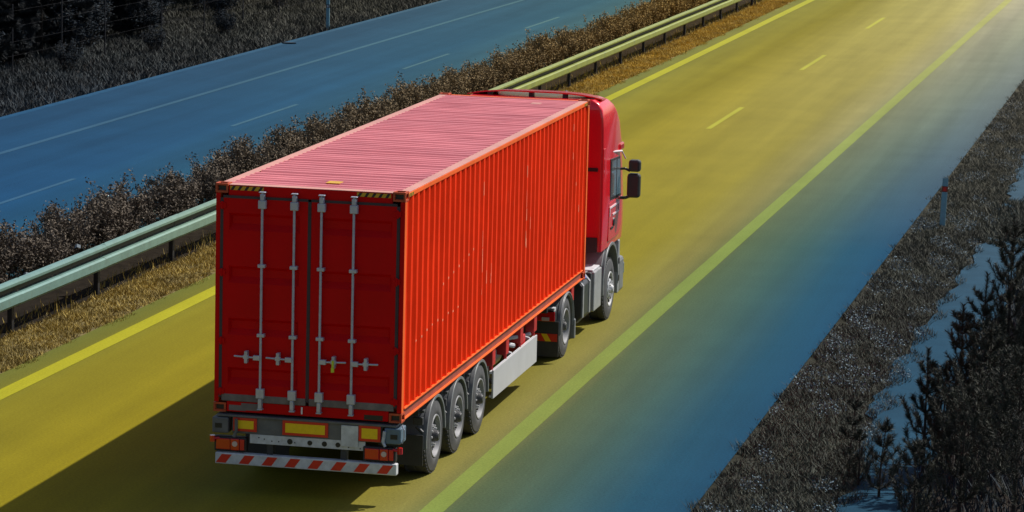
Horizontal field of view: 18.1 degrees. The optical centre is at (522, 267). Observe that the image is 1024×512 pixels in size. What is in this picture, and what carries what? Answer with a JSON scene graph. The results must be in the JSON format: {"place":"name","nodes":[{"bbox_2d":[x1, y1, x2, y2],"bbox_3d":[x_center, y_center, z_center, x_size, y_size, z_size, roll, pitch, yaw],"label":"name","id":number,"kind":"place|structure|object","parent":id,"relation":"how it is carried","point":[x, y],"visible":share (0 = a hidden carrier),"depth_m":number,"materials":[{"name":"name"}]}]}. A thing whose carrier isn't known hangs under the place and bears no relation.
{"place":"outdoors","nodes":[
{"label":"outdoors","id":0,"kind":"place"},
{"bbox_2d":[0,0,440,116],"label":"verge grass","id":1,"kind":"structure","parent":0,"point":[111,64],"depth_m":103.55,"materials":[{"name":"brown plant"}]},
{"bbox_2d":[0,0,650,279],"bbox_3d":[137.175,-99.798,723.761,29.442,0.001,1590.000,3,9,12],"label":"opposite road","id":2,"kind":"structure","parent":0,"point":[148,144],"depth_m":88.18,"materials":[{"name":"asphalt"}]},
{"bbox_2d":[0,179,74,203],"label":"road lane dash","id":3,"kind":"object","parent":2,"relation":"on","point":[8,200],"visible":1,"depth_m":68.22,"materials":[{"name":"paint"}]},
{"bbox_2d":[0,0,448,119],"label":"road border","id":4,"kind":"object","parent":2,"relation":"on","point":[142,80],"depth_m":97.04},
{"bbox_2d":[0,0,523,153],"bbox_3d":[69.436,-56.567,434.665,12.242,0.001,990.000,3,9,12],"label":"road edge line","id":5,"kind":"object","parent":2,"relation":"on","point":[84,128],"depth_m":91.27,"materials":[{"name":"paint"}]},
{"bbox_2d":[0,0,760,338],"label":"median soil","id":6,"kind":"structure","parent":0,"point":[60,296],"depth_m":59.31,"materials":[{"name":"brown soil"}]},
{"bbox_2d":[0,235,18,279],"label":"hedge bush","id":7,"kind":"object","parent":6,"relation":"on","point":[4,266],"visible":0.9,"depth_m":53.86,"materials":[{"name":"brown plant"}]},
{"bbox_2d":[0,219,47,296],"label":"hedge bush","id":8,"kind":"object","parent":6,"relation":"on","point":[18,263],"visible":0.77,"depth_m":54.38,"materials":[{"name":"brown plant"}]},
{"bbox_2d":[13,218,73,287],"bbox_3d":[-8.365,-0.103,55.357,1.009,1.498,1.411,7,10,31],"label":"hedge bush","id":9,"kind":"object","parent":6,"relation":"on","point":[45,254],"visible":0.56,"depth_m":55.20,"materials":[{"name":"brown plant"}]},
{"bbox_2d":[19,217,77,281],"bbox_3d":[-8.353,-0.171,56.270,1.045,1.430,1.467,2,9,3],"label":"hedge bush","id":10,"kind":"object","parent":6,"relation":"on","point":[67,251],"visible":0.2,"depth_m":56.29,"materials":[{"name":"brown plant"}]},
{"bbox_2d":[24,200,96,273],"bbox_3d":[-8.205,-0.411,57.167,1.360,1.680,1.195,-3,10,-25],"label":"hedge bush","id":11,"kind":"object","parent":6,"relation":"on","point":[52,217],"visible":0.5,"depth_m":56.95,"materials":[{"name":"brown plant"}]},
{"bbox_2d":[40,195,115,267],"bbox_3d":[-8.075,-0.466,57.912,1.378,1.575,1.730,3,9,11],"label":"hedge bush","id":12,"kind":"object","parent":6,"relation":"on","point":[89,231],"visible":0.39,"depth_m":57.93,"materials":[{"name":"brown plant"}]},
{"bbox_2d":[75,187,122,259],"bbox_3d":[-7.753,-0.645,58.612,0.932,1.658,1.400,0,9,-11],"label":"hedge bush","id":13,"kind":"object","parent":6,"relation":"on","point":[109,213],"visible":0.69,"depth_m":58.42,"materials":[{"name":"brown plant"}]},
{"bbox_2d":[79,180,137,253],"bbox_3d":[-7.725,-0.821,59.513,1.118,1.702,1.755,1,9,-1],"label":"hedge bush","id":14,"kind":"object","parent":6,"relation":"on","point":[121,207],"visible":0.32,"depth_m":59.32,"materials":[{"name":"brown plant"}]},
{"bbox_2d":[85,172,157,247],"bbox_3d":[-7.527,-0.937,60.333,1.152,1.711,1.611,4,9,18],"label":"hedge bush","id":15,"kind":"object","parent":6,"relation":"on","point":[135,224],"visible":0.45,"depth_m":60.28,"materials":[{"name":"brown plant"}]},
{"bbox_2d":[121,181,170,240],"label":"hedge bush","id":16,"kind":"object","parent":6,"relation":"on","point":[162,212],"visible":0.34,"depth_m":61.22,"materials":[{"name":"brown plant"}]},
{"bbox_2d":[128,162,196,234],"bbox_3d":[-6.948,-1.152,62.055,1.389,1.715,1.220,-5,11,-35],"label":"hedge bush","id":17,"kind":"object","parent":6,"relation":"on","point":[167,190],"visible":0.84,"depth_m":61.94,"materials":[{"name":"brown plant"}]},
{"bbox_2d":[151,180,198,224],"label":"hedge bush","id":18,"kind":"object","parent":6,"relation":"on","point":[184,208],"visible":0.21,"depth_m":62.90,"materials":[{"name":"brown plant"}]},
{"bbox_2d":[176,170,201,223],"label":"hedge bush","id":19,"kind":"object","parent":6,"relation":"on","point":[192,190],"visible":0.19,"depth_m":63.58,"materials":[{"name":"brown plant"}]},
{"bbox_2d":[187,152,228,217],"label":"hedge bush","id":20,"kind":"object","parent":6,"relation":"on","point":[209,185],"visible":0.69,"depth_m":64.42,"materials":[{"name":"brown plant"}]},
{"bbox_2d":[185,153,240,209],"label":"hedge bush","id":21,"kind":"object","parent":6,"relation":"on","point":[214,163],"visible":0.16,"depth_m":65.66,"materials":[{"name":"brown plant"}]},
{"bbox_2d":[203,134,261,179],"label":"hedge bush","id":22,"kind":"object","parent":6,"relation":"on","point":[237,164],"visible":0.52,"depth_m":66.50,"materials":[{"name":"brown plant"}]},
{"bbox_2d":[221,134,281,171],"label":"hedge bush","id":23,"kind":"object","parent":6,"relation":"on","point":[250,157],"visible":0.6,"depth_m":67.22,"materials":[{"name":"brown plant"}]},
{"bbox_2d":[260,138,289,163],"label":"hedge bush","id":24,"kind":"object","parent":6,"relation":"on","point":[271,147],"visible":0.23,"depth_m":68.97,"materials":[{"name":"brown plant"}]},
{"bbox_2d":[253,115,304,158],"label":"hedge bush","id":25,"kind":"object","parent":6,"relation":"on","point":[291,144],"visible":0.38,"depth_m":70.06,"materials":[{"name":"brown plant"}]},
{"bbox_2d":[287,115,327,145],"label":"hedge bush","id":26,"kind":"object","parent":6,"relation":"on","point":[309,133],"visible":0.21,"depth_m":71.87,"materials":[{"name":"brown plant"}]},
{"bbox_2d":[292,129,329,149],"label":"hedge bush","id":27,"kind":"object","parent":6,"relation":"on","point":[306,143],"visible":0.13,"depth_m":70.86,"materials":[{"name":"brown plant"}]},
{"bbox_2d":[294,111,350,142],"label":"hedge bush","id":28,"kind":"object","parent":6,"relation":"on","point":[324,128],"visible":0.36,"depth_m":72.41,"materials":[{"name":"brown plant"}]},
{"bbox_2d":[326,109,355,133],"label":"hedge bush","id":29,"kind":"object","parent":6,"relation":"on","point":[338,121],"visible":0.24,"depth_m":74.18,"materials":[{"name":"brown plant"}]},
{"bbox_2d":[322,93,371,129],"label":"hedge bush","id":30,"kind":"object","parent":6,"relation":"on","point":[358,118],"visible":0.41,"depth_m":75.02,"materials":[{"name":"brown plant"}]},
{"bbox_2d":[330,86,399,123],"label":"hedge bush","id":31,"kind":"object","parent":6,"relation":"on","point":[373,114],"visible":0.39,"depth_m":75.86,"materials":[{"name":"brown plant"}]},
{"bbox_2d":[0,0,752,332],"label":"guardrail","id":32,"kind":"object","parent":6,"relation":"on","point":[100,260],"visible":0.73,"depth_m":58.59,"materials":[{"name":"metal"}]},
{"bbox_2d":[373,81,419,110],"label":"hedge bush","id":33,"kind":"object","parent":6,"relation":"on","point":[401,99],"visible":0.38,"depth_m":79.27,"materials":[{"name":"brown plant"}]},
{"bbox_2d":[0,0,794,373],"bbox_3d":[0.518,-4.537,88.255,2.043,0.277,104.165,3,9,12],"label":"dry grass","id":34,"kind":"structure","parent":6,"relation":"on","point":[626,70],"depth_m":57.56,"materials":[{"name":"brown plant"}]},
{"bbox_2d":[391,71,432,104],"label":"hedge bush","id":35,"kind":"object","parent":6,"relation":"on","point":[421,96],"visible":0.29,"depth_m":80.09,"materials":[{"name":"brown plant"}]},
{"bbox_2d":[406,73,435,98],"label":"hedge bush","id":36,"kind":"object","parent":6,"relation":"on","point":[425,90],"visible":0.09,"depth_m":82.15,"materials":[{"name":"brown plant"}]},
{"bbox_2d":[410,76,450,96],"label":"hedge bush","id":37,"kind":"object","parent":6,"relation":"on","point":[438,88],"visible":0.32,"depth_m":82.78,"materials":[{"name":"brown plant"}]},
{"bbox_2d":[426,75,466,94],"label":"hedge bush","id":38,"kind":"object","parent":6,"relation":"on","point":[458,90],"visible":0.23,"depth_m":83.49,"materials":[{"name":"brown plant"}]},
{"bbox_2d":[433,66,466,94],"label":"hedge bush","id":39,"kind":"object","parent":6,"relation":"on","point":[452,77],"visible":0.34,"depth_m":84.40,"materials":[{"name":"brown plant"}]},
{"bbox_2d":[437,60,474,94],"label":"hedge bush","id":40,"kind":"object","parent":6,"relation":"on","point":[468,81],"visible":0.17,"depth_m":85.49,"materials":[{"name":"brown plant"}]},
{"bbox_2d":[443,62,492,94],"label":"hedge bush","id":41,"kind":"object","parent":6,"relation":"on","point":[475,82],"visible":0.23,"depth_m":86.44,"materials":[{"name":"brown plant"}]},
{"bbox_2d":[466,60,496,90],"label":"hedge bush","id":42,"kind":"object","parent":6,"relation":"on","point":[487,81],"visible":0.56,"depth_m":87.18,"materials":[{"name":"brown plant"}]},
{"bbox_2d":[466,60,504,88],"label":"hedge bush","id":43,"kind":"object","parent":6,"relation":"on","point":[499,75],"visible":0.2,"depth_m":88.24,"materials":[{"name":"brown plant"}]},
{"bbox_2d":[471,58,507,88],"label":"hedge bush","id":44,"kind":"object","parent":6,"relation":"on","point":[498,70],"visible":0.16,"depth_m":89.27,"materials":[{"name":"brown plant"}]},
{"bbox_2d":[482,48,513,85],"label":"hedge bush","id":45,"kind":"object","parent":6,"relation":"on","point":[506,65],"visible":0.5,"depth_m":89.77,"materials":[{"name":"brown plant"}]},
{"bbox_2d":[494,44,524,81],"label":"hedge bush","id":46,"kind":"object","parent":6,"relation":"on","point":[516,70],"visible":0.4,"depth_m":90.74,"materials":[{"name":"brown plant"}]},
{"bbox_2d":[504,48,536,87],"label":"hedge bush","id":47,"kind":"object","parent":6,"relation":"on","point":[522,72],"visible":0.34,"depth_m":91.75,"materials":[{"name":"brown plant"}]},
{"bbox_2d":[503,40,540,73],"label":"hedge bush","id":48,"kind":"object","parent":6,"relation":"on","point":[520,49],"visible":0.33,"depth_m":92.92,"materials":[{"name":"brown plant"}]},
{"bbox_2d":[507,43,544,82],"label":"hedge bush","id":49,"kind":"object","parent":6,"relation":"on","point":[530,50],"visible":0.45,"depth_m":93.68,"materials":[{"name":"brown plant"}]},
{"bbox_2d":[517,43,554,79],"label":"hedge bush","id":50,"kind":"object","parent":6,"relation":"on","point":[541,59],"visible":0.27,"depth_m":94.74,"materials":[{"name":"brown plant"}]},
{"bbox_2d":[523,29,553,73],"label":"hedge bush","id":51,"kind":"object","parent":6,"relation":"on","point":[538,44],"visible":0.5,"depth_m":95.47,"materials":[{"name":"brown plant"}]},
{"bbox_2d":[531,26,563,74],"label":"hedge bush","id":52,"kind":"object","parent":6,"relation":"on","point":[554,49],"visible":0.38,"depth_m":96.28,"materials":[{"name":"brown plant"}]},
{"bbox_2d":[554,29,578,67],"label":"hedge bush","id":53,"kind":"object","parent":6,"relation":"on","point":[571,43],"visible":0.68,"depth_m":97.79,"materials":[{"name":"brown plant"}]},
{"bbox_2d":[555,29,590,62],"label":"hedge bush","id":54,"kind":"object","parent":6,"relation":"on","point":[580,50],"visible":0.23,"depth_m":99.69,"materials":[{"name":"brown plant"}]},
{"bbox_2d":[575,23,594,60],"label":"hedge bush","id":55,"kind":"object","parent":6,"relation":"on","point":[590,42],"visible":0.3,"depth_m":101.51,"materials":[{"name":"brown plant"}]},
{"bbox_2d":[574,22,605,55],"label":"hedge bush","id":56,"kind":"object","parent":6,"relation":"on","point":[596,39],"visible":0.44,"depth_m":102.49,"materials":[{"name":"brown plant"}]},
{"bbox_2d":[589,21,608,52],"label":"hedge bush","id":57,"kind":"object","parent":6,"relation":"on","point":[604,36],"visible":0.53,"depth_m":103.35,"materials":[{"name":"brown plant"}]},
{"bbox_2d":[584,10,620,51],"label":"hedge bush","id":58,"kind":"object","parent":6,"relation":"on","point":[607,22],"visible":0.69,"depth_m":104.21,"materials":[{"name":"brown plant"}]},
{"bbox_2d":[593,15,628,47],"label":"hedge bush","id":59,"kind":"object","parent":6,"relation":"on","point":[618,35],"visible":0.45,"depth_m":105.16,"materials":[{"name":"brown plant"}]},
{"bbox_2d":[615,3,645,39],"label":"hedge bush","id":60,"kind":"object","parent":6,"relation":"on","point":[635,10],"visible":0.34,"depth_m":109.93,"materials":[{"name":"brown plant"}]},
{"bbox_2d":[623,10,645,40],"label":"hedge bush","id":61,"kind":"object","parent":6,"relation":"on","point":[635,24],"visible":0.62,"depth_m":108.82,"materials":[{"name":"brown plant"}]},
{"bbox_2d":[618,0,655,35],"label":"hedge bush","id":62,"kind":"object","parent":6,"relation":"on","point":[646,14],"visible":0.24,"depth_m":110.92,"materials":[{"name":"brown plant"}]},
{"bbox_2d":[639,0,661,32],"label":"hedge bush","id":63,"kind":"object","parent":6,"relation":"on","point":[656,13],"visible":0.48,"depth_m":112.42,"materials":[{"name":"brown plant"}]},
{"bbox_2d":[641,0,670,29],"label":"hedge bush","id":64,"kind":"object","parent":6,"relation":"on","point":[660,9],"visible":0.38,"depth_m":113.28,"materials":[{"name":"brown plant"}]},
{"bbox_2d":[0,0,1023,511],"bbox_3d":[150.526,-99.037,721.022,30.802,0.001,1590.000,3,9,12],"label":"road","id":65,"kind":"structure","parent":0,"point":[670,406],"depth_m":54.16,"materials":[{"name":"asphalt"}]},
{"bbox_2d":[210,287,573,475],"bbox_3d":[-1.461,1.523,46.148,2.534,1.044,12.212,3,9,12],"label":"container trailer","id":66,"kind":"object","parent":65,"relation":"on","point":[420,439],"visible":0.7,"depth_m":40.51,"materials":[{"name":"metal"}]},
{"bbox_2d":[213,92,589,423],"bbox_3d":[-1.416,-0.431,45.888,2.446,2.904,12.336,3,9,12],"label":"shipping container","id":67,"kind":"object","parent":66,"relation":"on","point":[401,266],"visible":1,"depth_m":40.73,"materials":[{"name":"metal"}]},
{"bbox_2d":[217,191,310,412],"bbox_3d":[-3.232,0.423,40.153,1.191,2.769,0.165,3,9,12],"label":"door","id":68,"kind":"structure","parent":67,"relation":"in","point":[264,271],"depth_m":40.15,"materials":[{"name":"paint"}]},
{"bbox_2d":[308,194,401,416],"bbox_3d":[-2.087,0.491,39.899,1.153,2.769,0.202,3,9,12],"label":"door","id":69,"kind":"structure","parent":67,"relation":"in","point":[355,265],"depth_m":39.92,"materials":[{"name":"paint"}]},
{"bbox_2d":[0,0,813,399],"bbox_3d":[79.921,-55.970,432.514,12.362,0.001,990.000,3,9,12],"label":"road edge line","id":70,"kind":"object","parent":65,"relation":"on","point":[92,350],"depth_m":52.82,"materials":[{"name":"paint"}]},
{"bbox_2d":[467,89,640,356],"bbox_3d":[-0.069,-0.845,52.340,3.200,3.889,6.235,3,9,12],"label":"truck","id":71,"kind":"object","parent":65,"relation":"on","point":[598,286],"visible":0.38,"depth_m":52.99,"materials":[{"name":"paint"}]},
{"bbox_2d":[419,0,1011,511],"bbox_3d":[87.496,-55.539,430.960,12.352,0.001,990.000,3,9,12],"label":"road edge line","id":72,"kind":"object","parent":65,"relation":"on","point":[457,488],"depth_m":53.99,"materials":[{"name":"paint"}]},
{"bbox_2d":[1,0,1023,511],"bbox_3d":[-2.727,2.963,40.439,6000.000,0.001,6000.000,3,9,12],"label":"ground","id":73,"kind":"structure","parent":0,"point":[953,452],"depth_m":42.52,"materials":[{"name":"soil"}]},
{"bbox_2d":[0,7,20,58],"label":"spruce tree","id":74,"kind":"object","parent":73,"relation":"on","point":[8,47],"visible":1,"depth_m":90.92,"materials":[{"name":"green plant"}]},
{"bbox_2d":[0,19,30,65],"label":"shrub","id":75,"kind":"object","parent":73,"relation":"on","point":[9,62],"visible":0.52,"depth_m":95.85,"materials":[{"name":"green plant"}]},
{"bbox_2d":[0,0,41,61],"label":"spruce tree","id":76,"kind":"object","parent":73,"relation":"on","point":[27,16],"visible":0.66,"depth_m":95.49,"materials":[{"name":"green plant"}]},
{"bbox_2d":[20,0,95,53],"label":"spruce tree","id":77,"kind":"object","parent":73,"relation":"on","point":[47,27],"visible":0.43,"depth_m":99.68,"materials":[{"name":"green plant"}]},
{"bbox_2d":[53,38,84,71],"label":"shrub","id":78,"kind":"object","parent":73,"relation":"on","point":[65,57],"visible":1,"depth_m":94.48,"materials":[{"name":"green plant"}]},
{"bbox_2d":[44,3,97,53],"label":"shrub","id":79,"kind":"object","parent":73,"relation":"on","point":[83,34],"visible":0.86,"depth_m":98.88,"materials":[{"name":"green plant"}]},
{"bbox_2d":[58,0,114,47],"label":"shrub","id":80,"kind":"object","parent":73,"relation":"on","point":[98,10],"visible":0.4,"depth_m":102.53,"materials":[{"name":"black plant"}]},
{"bbox_2d":[47,0,163,25],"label":"spruce tree","id":81,"kind":"object","parent":73,"relation":"on","point":[118,21],"visible":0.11,"depth_m":109.92,"materials":[{"name":"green plant"}]},
{"bbox_2d":[89,0,165,36],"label":"spruce tree","id":82,"kind":"object","parent":73,"relation":"on","point":[119,10],"visible":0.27,"depth_m":106.75,"materials":[{"name":"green plant"}]},
{"bbox_2d":[126,0,162,37],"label":"shrub","id":83,"kind":"object","parent":73,"relation":"on","point":[139,19],"visible":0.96,"depth_m":106.36,"materials":[{"name":"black plant"}]},
{"bbox_2d":[139,25,166,52],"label":"shrub","id":84,"kind":"object","parent":73,"relation":"on","point":[150,40],"visible":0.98,"depth_m":101.22,"materials":[{"name":"black plant"}]},
{"bbox_2d":[0,0,312,74],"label":"wire fence","id":85,"kind":"object","parent":73,"relation":"on","point":[243,5],"visible":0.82,"depth_m":100.50,"materials":[{"name":"metal"}]},
{"bbox_2d":[197,0,240,19],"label":"shrub","id":86,"kind":"object","parent":73,"relation":"on","point":[219,4],"visible":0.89,"depth_m":114.48,"materials":[{"name":"black plant"}]},
{"bbox_2d":[209,8,235,34],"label":"shrub","id":87,"kind":"object","parent":73,"relation":"on","point":[223,24],"visible":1,"depth_m":108.39,"materials":[{"name":"black plant"}]},
{"bbox_2d":[920,303,984,477],"bbox_3d":[5.776,1.654,42.767,0.901,2.474,0.959,9,12,42],"label":"pine tree","id":88,"kind":"object","parent":73,"relation":"on","point":[959,316],"visible":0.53,"depth_m":42.55,"materials":[{"name":"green plant"}]},
{"bbox_2d":[890,254,1023,511],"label":"slope grass","id":89,"kind":"structure","parent":73,"relation":"on","point":[1004,480],"depth_m":41.71,"materials":[{"name":"black plant"}]},
{"bbox_2d":[923,383,997,511],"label":"pine tree","id":90,"kind":"object","parent":73,"relation":"on","point":[963,469],"visible":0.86,"depth_m":40.14,"materials":[{"name":"green plant"}]},
{"bbox_2d":[938,270,1009,466],"bbox_3d":[6.099,1.448,42.836,0.978,2.875,1.143,-1,9,-13],"label":"pine tree","id":91,"kind":"object","parent":73,"relation":"on","point":[986,310],"visible":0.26,"depth_m":42.69,"materials":[{"name":"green plant"}]},
{"bbox_2d":[926,318,1023,496],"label":"pine tree","id":92,"kind":"object","parent":73,"relation":"on","point":[992,332],"visible":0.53,"depth_m":41.37,"materials":[{"name":"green plant"}]},
{"bbox_2d":[941,342,1023,511],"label":"pine tree","id":93,"kind":"object","parent":73,"relation":"on","point":[1015,358],"visible":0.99,"depth_m":39.63,"materials":[{"name":"green plant"}]},
{"bbox_2d":[964,213,1023,469],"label":"pine tree","id":94,"kind":"object","parent":73,"relation":"on","point":[1010,293],"visible":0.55,"depth_m":42.74,"materials":[{"name":"green plant"}]},
{"bbox_2d":[999,285,1023,424],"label":"pine tree","id":95,"kind":"object","parent":73,"relation":"on","point":[1012,328],"visible":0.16,"depth_m":43.48,"materials":[{"name":"black plant"}]},
{"bbox_2d":[679,80,1023,511],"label":"verge ground","id":96,"kind":"structure","parent":0,"point":[811,360],"depth_m":49.38,"materials":[{"name":"brown plant"}]},
{"bbox_2d":[834,397,864,473],"bbox_3d":[4.343,2.293,42.527,0.422,1.215,0.475,7,11,33],"label":"pine tree","id":97,"kind":"object","parent":96,"relation":"on","point":[855,404],"visible":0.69,"depth_m":42.48,"materials":[{"name":"black plant"}]},
{"bbox_2d":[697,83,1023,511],"bbox_3d":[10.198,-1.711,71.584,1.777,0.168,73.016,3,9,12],"label":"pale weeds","id":98,"kind":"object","parent":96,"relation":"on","point":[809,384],"visible":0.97,"depth_m":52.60,"materials":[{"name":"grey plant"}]},
{"bbox_2d":[887,435,945,511],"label":"pine tree","id":99,"kind":"object","parent":96,"relation":"on","point":[917,447],"visible":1,"depth_m":39.61,"materials":[{"name":"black plant"}]},
{"bbox_2d":[909,359,974,463],"bbox_3d":[5.653,2.017,43.230,0.977,1.608,0.968,3,9,12],"label":"pine tree","id":100,"kind":"object","parent":96,"relation":"on","point":[914,411],"visible":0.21,"depth_m":43.22,"materials":[{"name":"black plant"}]},
{"bbox_2d":[939,178,947,226],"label":"delineator post","id":101,"kind":"object","parent":96,"relation":"on","point":[943,201],"visible":0.91,"depth_m":66.55,"materials":[{"name":"white plastic"}]},
{"bbox_2d":[836,155,1023,511],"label":"path","id":102,"kind":"structure","parent":0,"point":[886,501],"depth_m":50.84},
{"bbox_2d":[842,427,875,484],"bbox_3d":[4.389,2.529,41.920,0.501,0.936,0.604,3,9,12],"label":"pine tree","id":103,"kind":"object","parent":102,"relation":"on","point":[861,450],"visible":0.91,"depth_m":41.91,"materials":[{"name":"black plant"}]},
{"bbox_2d":[858,415,902,496],"bbox_3d":[4.677,2.504,41.236,0.659,1.211,0.614,-2,9,-19],"label":"pine tree","id":104,"kind":"object","parent":102,"relation":"on","point":[888,441],"visible":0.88,"depth_m":41.24,"materials":[{"name":"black plant"}]},
{"bbox_2d":[897,346,949,473],"bbox_3d":[5.373,1.952,42.739,0.839,1.874,0.706,3,9,12],"label":"pine tree","id":105,"kind":"object","parent":102,"relation":"on","point":[929,380],"visible":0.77,"depth_m":42.64,"materials":[{"name":"black plant"}]},
{"bbox_2d":[968,195,1023,247],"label":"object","id":106,"kind":"structure","parent":102,"relation":"on","point":[995,228],"depth_m":67.18,"materials":[{"name":"brown plant"}]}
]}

